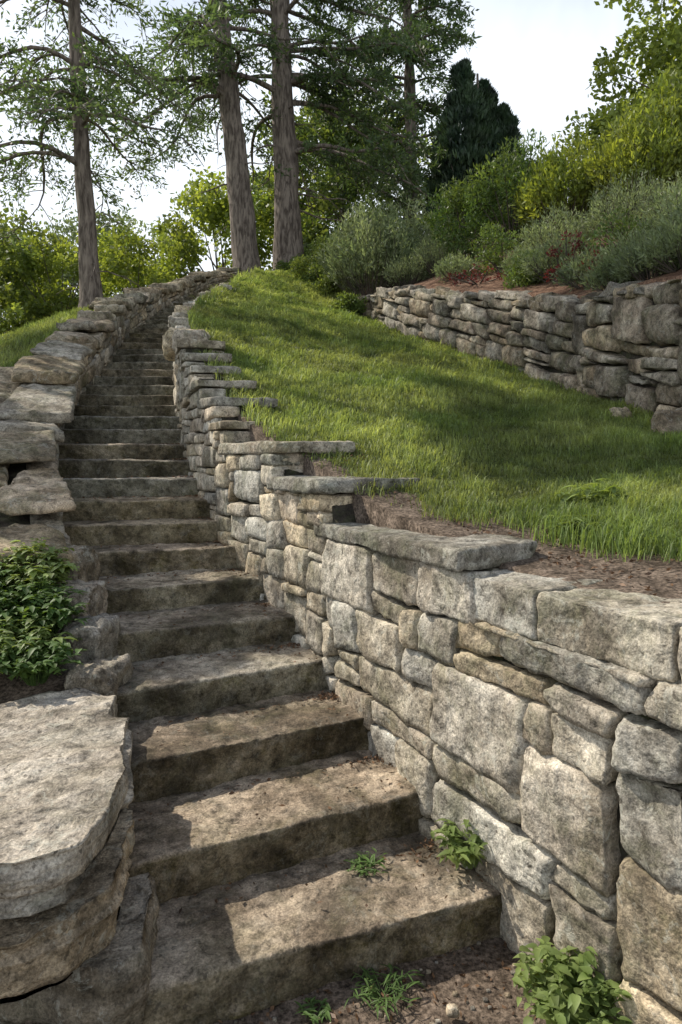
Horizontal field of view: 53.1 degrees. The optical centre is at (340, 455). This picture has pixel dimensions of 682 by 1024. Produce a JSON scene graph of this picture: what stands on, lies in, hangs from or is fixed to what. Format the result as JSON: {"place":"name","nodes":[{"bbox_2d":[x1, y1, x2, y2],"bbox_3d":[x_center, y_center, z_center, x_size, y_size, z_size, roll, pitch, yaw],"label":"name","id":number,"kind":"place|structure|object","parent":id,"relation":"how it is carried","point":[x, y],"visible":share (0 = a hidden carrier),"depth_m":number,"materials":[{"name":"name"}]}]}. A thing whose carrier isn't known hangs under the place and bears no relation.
{"place":"outdoors","nodes":[
{"label":"outdoors","id":0,"kind":"place"},
{"bbox_2d":[0,185,681,1023],"bbox_3d":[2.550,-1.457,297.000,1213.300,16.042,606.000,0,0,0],"label":"hillside ground","id":1,"kind":"structure","parent":0,"point":[382,511],"depth_m":2.69,"materials":[{"name":"soil"}]},
{"bbox_2d":[0,556,27,589],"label":"ground ivy plant","id":2,"kind":"object","parent":1,"relation":"on","point":[11,571],"visible":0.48,"depth_m":3.86,"materials":[{"name":"green plant"}]},
{"bbox_2d":[0,541,27,567],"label":"ground ivy plant","id":3,"kind":"object","parent":1,"relation":"on","point":[23,555],"visible":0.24,"depth_m":3.97,"materials":[{"name":"green plant"}]},
{"bbox_2d":[0,282,35,334],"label":"lilac bush","id":4,"kind":"object","parent":1,"relation":"on","point":[13,307],"visible":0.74,"depth_m":17.44,"materials":[{"name":"green plant"}]},
{"bbox_2d":[0,607,40,634],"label":"ground ivy plant","id":5,"kind":"object","parent":1,"relation":"on","point":[5,614],"visible":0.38,"depth_m":3.46,"materials":[{"name":"green plant"}]},
{"bbox_2d":[0,201,57,333],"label":"maple tree","id":6,"kind":"object","parent":1,"relation":"on","point":[23,288],"visible":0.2,"depth_m":20.12,"materials":[{"name":"green plant"}]},
{"bbox_2d":[0,576,62,614],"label":"ground ivy plant","id":7,"kind":"object","parent":1,"relation":"on","point":[9,594],"visible":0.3,"depth_m":3.65,"materials":[{"name":"green plant"}]},
{"bbox_2d":[0,537,73,568],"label":"ground ivy plant","id":8,"kind":"object","parent":1,"relation":"on","point":[50,554],"visible":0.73,"depth_m":4.03,"materials":[{"name":"green plant"}]},
{"bbox_2d":[0,222,78,331],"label":"linden tree","id":9,"kind":"object","parent":1,"relation":"on","point":[36,274],"visible":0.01,"depth_m":33.64,"materials":[{"name":"green plant"}]},
{"bbox_2d":[0,554,79,591],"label":"ground ivy plant","id":10,"kind":"object","parent":1,"relation":"on","point":[50,573],"visible":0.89,"depth_m":3.87,"materials":[{"name":"green plant"}]},
{"bbox_2d":[0,611,81,662],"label":"ground ivy plant","id":11,"kind":"object","parent":1,"relation":"on","point":[43,633],"visible":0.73,"depth_m":3.38,"materials":[{"name":"green plant"}]},
{"bbox_2d":[0,635,85,685],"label":"ground ivy plant","id":12,"kind":"object","parent":1,"relation":"on","point":[28,669],"visible":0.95,"depth_m":3.20,"materials":[{"name":"green plant"}]},
{"bbox_2d":[0,576,87,611],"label":"ground ivy plant","id":13,"kind":"object","parent":1,"relation":"on","point":[39,592],"visible":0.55,"depth_m":3.70,"materials":[{"name":"green plant"}]},
{"bbox_2d":[0,592,88,635],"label":"ground ivy plant","id":14,"kind":"object","parent":1,"relation":"on","point":[61,612],"visible":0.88,"depth_m":3.54,"materials":[{"name":"green plant"}]},
{"bbox_2d":[0,226,126,321],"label":"lilac bush","id":15,"kind":"object","parent":1,"relation":"on","point":[59,258],"visible":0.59,"depth_m":19.66,"materials":[{"name":"green plant"}]},
{"bbox_2d":[0,545,158,1023],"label":"layered boulder stack","id":16,"kind":"object","parent":1,"relation":"on","point":[79,910],"visible":0.83,"depth_m":2.15,"materials":[{"name":"stone"}]},
{"bbox_2d":[0,209,161,325],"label":"willow tree","id":17,"kind":"object","parent":1,"relation":"on","point":[70,222],"visible":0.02,"depth_m":30.09,"materials":[{"name":"green plant"}]},
{"bbox_2d":[0,281,169,366],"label":"meadow grass","id":18,"kind":"structure","parent":1,"relation":"on","point":[43,327],"depth_m":10.28,"materials":[{"name":"green plant"}]},
{"bbox_2d":[0,0,213,308],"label":"pine tree","id":19,"kind":"object","parent":1,"relation":"on","point":[82,106],"visible":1,"depth_m":13.96,"materials":[{"name":"green plant"}]},
{"bbox_2d":[0,267,244,595],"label":"stone parapet wall","id":20,"kind":"structure","parent":1,"relation":"on","point":[42,388],"depth_m":6.85,"materials":[{"name":"grey stone"}]},
{"bbox_2d":[78,223,181,296],"bbox_3d":[-6.614,-5.765,21.929,3.492,3.227,3.389,0,0,0],"label":"lilac bush","id":21,"kind":"object","parent":1,"relation":"on","point":[135,266],"visible":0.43,"depth_m":21.47,"materials":[{"name":"green plant"}]},
{"bbox_2d":[104,239,178,293],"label":"lilac bush","id":22,"kind":"object","parent":1,"relation":"on","point":[141,282],"visible":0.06,"depth_m":24.43,"materials":[{"name":"green plant"}]},
{"bbox_2d":[112,166,273,293],"bbox_3d":[-6.190,-6.008,33.446,9.320,15.645,7.300,0,0,41],"label":"linden tree","id":23,"kind":"object","parent":1,"relation":"on","point":[215,214],"visible":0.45,"depth_m":31.25,"materials":[{"name":"green plant"}]},
{"bbox_2d":[50,0,351,273],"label":"pine tree","id":24,"kind":"object","parent":1,"relation":"on","point":[215,16],"visible":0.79,"depth_m":20.76,"materials":[{"name":"green plant"}]},
{"bbox_2d":[90,0,456,268],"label":"pine tree","id":25,"kind":"object","parent":1,"relation":"on","point":[287,147],"visible":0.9,"depth_m":21.64,"materials":[{"name":"green plant"}]},
{"bbox_2d":[54,279,501,1023],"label":"stone staircase","id":26,"kind":"structure","parent":1,"relation":"on","point":[250,947],"depth_m":3.07,"materials":[{"name":"grey stone"}]},
{"bbox_2d":[343,847,388,876],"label":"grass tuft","id":27,"kind":"object","parent":26,"relation":"on","point":[359,866],"visible":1,"depth_m":2.72,"materials":[{"name":"green plant"}]},
{"bbox_2d":[430,818,487,869],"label":"nettle plant","id":28,"kind":"object","parent":26,"relation":"on","point":[471,854],"visible":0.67,"depth_m":2.69,"materials":[{"name":"green plant"}]},
{"bbox_2d":[273,254,305,272],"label":"boxwood shrub","id":29,"kind":"object","parent":1,"relation":"on","point":[281,265],"visible":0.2,"depth_m":20.06,"materials":[{"name":"green plant"}]},
{"bbox_2d":[288,254,323,281],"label":"boxwood shrub","id":30,"kind":"object","parent":1,"relation":"on","point":[299,270],"visible":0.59,"depth_m":18.61,"materials":[{"name":"green plant"}]},
{"bbox_2d":[294,996,331,1023],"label":"clover plant","id":31,"kind":"object","parent":1,"relation":"on","point":[325,1012],"visible":1,"depth_m":2.20,"materials":[{"name":"green plant"}]},
{"bbox_2d":[298,235,332,258],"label":"boxwood shrub","id":32,"kind":"object","parent":1,"relation":"on","point":[308,246],"visible":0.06,"depth_m":21.19,"materials":[{"name":"green plant"}]},
{"bbox_2d":[302,260,348,295],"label":"boxwood shrub","id":33,"kind":"object","parent":1,"relation":"on","point":[325,283],"visible":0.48,"depth_m":17.46,"materials":[{"name":"green plant"}]},
{"bbox_2d":[307,238,348,283],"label":"boxwood shrub","id":34,"kind":"object","parent":1,"relation":"on","point":[321,246],"visible":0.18,"depth_m":18.88,"materials":[{"name":"green plant"}]},
{"bbox_2d":[250,62,434,280],"bbox_3d":[0.298,-7.818,30.867,9.896,19.266,8.394,0,0,0],"label":"linden tree","id":35,"kind":"object","parent":1,"relation":"on","point":[313,227],"visible":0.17,"depth_m":29.57,"materials":[{"name":"green plant"}]},
{"bbox_2d":[330,290,367,315],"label":"boxwood shrub","id":36,"kind":"object","parent":1,"relation":"on","point":[350,302],"visible":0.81,"depth_m":15.40,"materials":[{"name":"green plant"}]},
{"bbox_2d":[327,216,374,287],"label":"boxwood shrub","id":37,"kind":"object","parent":1,"relation":"on","point":[355,255],"visible":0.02,"depth_m":18.99,"materials":[{"name":"green plant"}]},
{"bbox_2d":[315,189,429,295],"bbox_3d":[0.746,-5.013,16.277,2.755,2.434,2.784,0,0,0],"label":"lavender shrub","id":38,"kind":"object","parent":1,"relation":"on","point":[367,230],"visible":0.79,"depth_m":15.75,"materials":[{"name":"green plant"}]},
{"bbox_2d":[63,414,681,1023],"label":"leaf litter","id":39,"kind":"object","parent":1,"relation":"on","point":[365,758],"visible":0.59,"depth_m":2.90,"materials":[{"name":"brown plant"}]},
{"bbox_2d":[233,941,516,1023],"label":"pebbles","id":40,"kind":"object","parent":1,"relation":"on","point":[452,1010],"visible":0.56,"depth_m":2.24,"materials":[{"name":"stone"}]},
{"bbox_2d":[343,963,426,1021],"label":"grass tuft","id":41,"kind":"object","parent":1,"relation":"on","point":[373,987],"visible":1,"depth_m":2.28,"materials":[{"name":"green plant"}]},
{"bbox_2d":[304,0,482,277],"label":"hemlock tree","id":42,"kind":"object","parent":1,"relation":"on","point":[435,108],"visible":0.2,"depth_m":26.50,"materials":[{"name":"green plant"}]},
{"bbox_2d":[362,192,453,285],"bbox_3d":[1.696,-5.564,17.574,2.655,2.434,2.616,0,0,0],"label":"lavender shrub","id":43,"kind":"object","parent":1,"relation":"on","point":[422,232],"visible":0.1,"depth_m":17.07,"materials":[{"name":"green plant"}]},
{"bbox_2d":[381,247,435,285],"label":"sage shrub","id":44,"kind":"object","parent":1,"relation":"on","point":[400,270],"visible":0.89,"depth_m":15.00,"materials":[{"name":"green plant"}]},
{"bbox_2d":[162,270,681,1023],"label":"stone retaining wall","id":45,"kind":"structure","parent":1,"relation":"on","point":[528,726],"depth_m":2.61,"materials":[{"name":"grey stone"}]},
{"bbox_2d":[183,265,681,562],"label":"lawn grass","id":46,"kind":"structure","parent":1,"relation":"on","point":[280,302],"depth_m":5.78,"materials":[{"name":"green plant"}]},
{"bbox_2d":[411,228,470,275],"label":"sage shrub","id":47,"kind":"object","parent":1,"relation":"on","point":[432,251],"visible":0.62,"depth_m":14.58,"materials":[{"name":"green plant"}]},
{"bbox_2d":[430,251,481,282],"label":"sage shrub","id":48,"kind":"object","parent":1,"relation":"on","point":[460,265],"visible":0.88,"depth_m":12.73,"materials":[{"name":"green plant"}]},
{"bbox_2d":[416,174,522,261],"bbox_3d":[2.757,-4.904,14.548,2.278,2.056,2.019,0,0,0],"label":"yew shrub","id":49,"kind":"object","parent":1,"relation":"on","point":[454,194],"visible":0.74,"depth_m":14.28,"materials":[{"name":"green plant"}]},
{"bbox_2d":[419,56,526,237],"bbox_3d":[5.013,-10.812,25.066,4.424,7.637,3.163,0,0,0],"label":"cypress tree","id":50,"kind":"object","parent":1,"relation":"on","point":[482,117],"visible":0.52,"depth_m":24.46,"materials":[{"name":"green plant"}]},
{"bbox_2d":[443,264,507,286],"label":"red barberry bush","id":51,"kind":"object","parent":1,"relation":"on","point":[472,280],"visible":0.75,"depth_m":11.79,"materials":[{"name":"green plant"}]},
{"bbox_2d":[468,221,543,274],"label":"juniper shrub","id":52,"kind":"object","parent":1,"relation":"on","point":[494,259],"visible":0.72,"depth_m":12.05,"materials":[{"name":"green plant"}]},
{"bbox_2d":[452,128,569,254],"bbox_3d":[3.431,-5.249,14.034,2.189,2.307,2.412,0,0,0],"label":"yew shrub","id":53,"kind":"object","parent":1,"relation":"on","point":[511,224],"visible":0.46,"depth_m":13.62,"materials":[{"name":"green plant"}]},
{"bbox_2d":[358,279,681,434],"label":"dry stone wall","id":54,"kind":"structure","parent":1,"relation":"on","point":[614,340],"depth_m":8.25,"materials":[{"name":"grey stone"}]},
{"bbox_2d":[496,237,549,271],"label":"sage shrub","id":55,"kind":"object","parent":1,"relation":"on","point":[508,260],"visible":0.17,"depth_m":11.15,"materials":[{"name":"green plant"}]},
{"bbox_2d":[498,248,551,289],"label":"juniper shrub","id":56,"kind":"object","parent":1,"relation":"on","point":[515,276],"visible":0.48,"depth_m":10.68,"materials":[{"name":"green plant"}]},
{"bbox_2d":[512,201,601,257],"bbox_3d":[3.604,-3.739,11.401,1.465,1.006,1.478,0,0,0],"label":"sage shrub","id":57,"kind":"object","parent":1,"relation":"on","point":[545,231],"visible":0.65,"depth_m":11.15,"materials":[{"name":"green plant"}]},
{"bbox_2d":[517,230,608,282],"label":"sage shrub","id":58,"kind":"object","parent":1,"relation":"on","point":[542,262],"visible":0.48,"depth_m":10.05,"materials":[{"name":"green plant"}]},
{"bbox_2d":[509,128,618,237],"bbox_3d":[4.288,-5.180,12.976,2.173,1.945,2.126,0,0,0],"label":"arborvitae shrub","id":59,"kind":"object","parent":1,"relation":"on","point":[552,181],"visible":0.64,"depth_m":12.54,"materials":[{"name":"green plant"}]},
{"bbox_2d":[543,230,586,285],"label":"red barberry bush","id":60,"kind":"object","parent":1,"relation":"on","point":[566,254],"visible":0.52,"depth_m":9.65,"materials":[{"name":"green plant"}]},
{"bbox_2d":[512,935,633,1023],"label":"nettle plant","id":61,"kind":"object","parent":1,"relation":"on","point":[562,986],"visible":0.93,"depth_m":2.12,"materials":[{"name":"green plant"}]},
{"bbox_2d":[540,514,606,530],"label":"dandelion plant","id":62,"kind":"object","parent":1,"relation":"on","point":[577,519],"visible":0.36,"depth_m":3.26,"materials":[{"name":"green plant"}]},
{"bbox_2d":[549,246,614,291],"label":"sage shrub","id":63,"kind":"object","parent":1,"relation":"on","point":[570,269],"visible":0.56,"depth_m":8.96,"materials":[{"name":"green plant"}]},
{"bbox_2d":[576,248,603,286],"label":"red barberry bush","id":64,"kind":"object","parent":1,"relation":"on","point":[597,252],"visible":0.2,"depth_m":8.78,"materials":[{"name":"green plant"}]},
{"bbox_2d":[552,478,651,504],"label":"dandelion plant","id":65,"kind":"object","parent":1,"relation":"on","point":[587,490],"visible":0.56,"depth_m":3.69,"materials":[{"name":"green plant"}]},
{"bbox_2d":[571,251,643,297],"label":"sage shrub","id":66,"kind":"object","parent":1,"relation":"on","point":[597,278],"visible":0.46,"depth_m":8.09,"materials":[{"name":"green plant"}]},
{"bbox_2d":[556,0,681,160],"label":"maple tree","id":67,"kind":"object","parent":1,"relation":"on","point":[655,53],"visible":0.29,"depth_m":17.52,"materials":[{"name":"green plant"}]},
{"bbox_2d":[579,206,660,260],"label":"shrub","id":68,"kind":"object","parent":1,"relation":"on","point":[623,221],"visible":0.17,"depth_m":9.02,"materials":[{"name":"green plant"}]},
{"bbox_2d":[576,163,678,245],"bbox_3d":[4.580,-3.985,10.800,1.734,1.280,1.698,0,0,0],"label":"sage shrub","id":69,"kind":"object","parent":1,"relation":"on","point":[595,212],"visible":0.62,"depth_m":10.62,"materials":[{"name":"green plant"}]},
{"bbox_2d":[577,85,681,218],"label":"arborvitae shrub","id":70,"kind":"object","parent":1,"relation":"on","point":[625,149],"visible":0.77,"depth_m":11.43,"materials":[{"name":"green plant"}]},
{"bbox_2d":[595,217,680,280],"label":"sage shrub","id":71,"kind":"object","parent":1,"relation":"on","point":[613,250],"visible":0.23,"depth_m":7.84,"materials":[{"name":"green plant"}]},
{"bbox_2d":[609,232,681,283],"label":"sage shrub","id":72,"kind":"object","parent":1,"relation":"on","point":[628,268],"visible":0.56,"depth_m":7.47,"materials":[{"name":"green plant"}]},
{"bbox_2d":[623,56,681,185],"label":"arborvitae shrub","id":73,"kind":"object","parent":1,"relation":"on","point":[672,78],"visible":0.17,"depth_m":12.04,"materials":[{"name":"green plant"}]},
{"bbox_2d":[629,172,681,234],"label":"sage shrub","id":74,"kind":"object","parent":1,"relation":"on","point":[650,211],"visible":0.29,"depth_m":8.89,"materials":[{"name":"green plant"}]},
{"bbox_2d":[632,213,681,273],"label":"sage shrub","id":75,"kind":"object","parent":1,"relation":"on","point":[659,245],"visible":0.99,"depth_m":6.86,"materials":[{"name":"green plant"}]},
{"bbox_2d":[641,182,681,236],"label":"sage shrub","id":76,"kind":"object","parent":1,"relation":"on","point":[667,211],"visible":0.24,"depth_m":8.27,"materials":[{"name":"green plant"}]},
{"bbox_2d":[664,202,681,238],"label":"sage shrub","id":77,"kind":"object","parent":1,"relation":"on","point":[677,210],"visible":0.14,"depth_m":7.49,"materials":[{"name":"green plant"}]},
{"bbox_2d":[0,0,681,313],"label":"sky","id":78,"kind":"structure","parent":0,"point":[539,56],"materials":[{"name":"white"}]}
]}

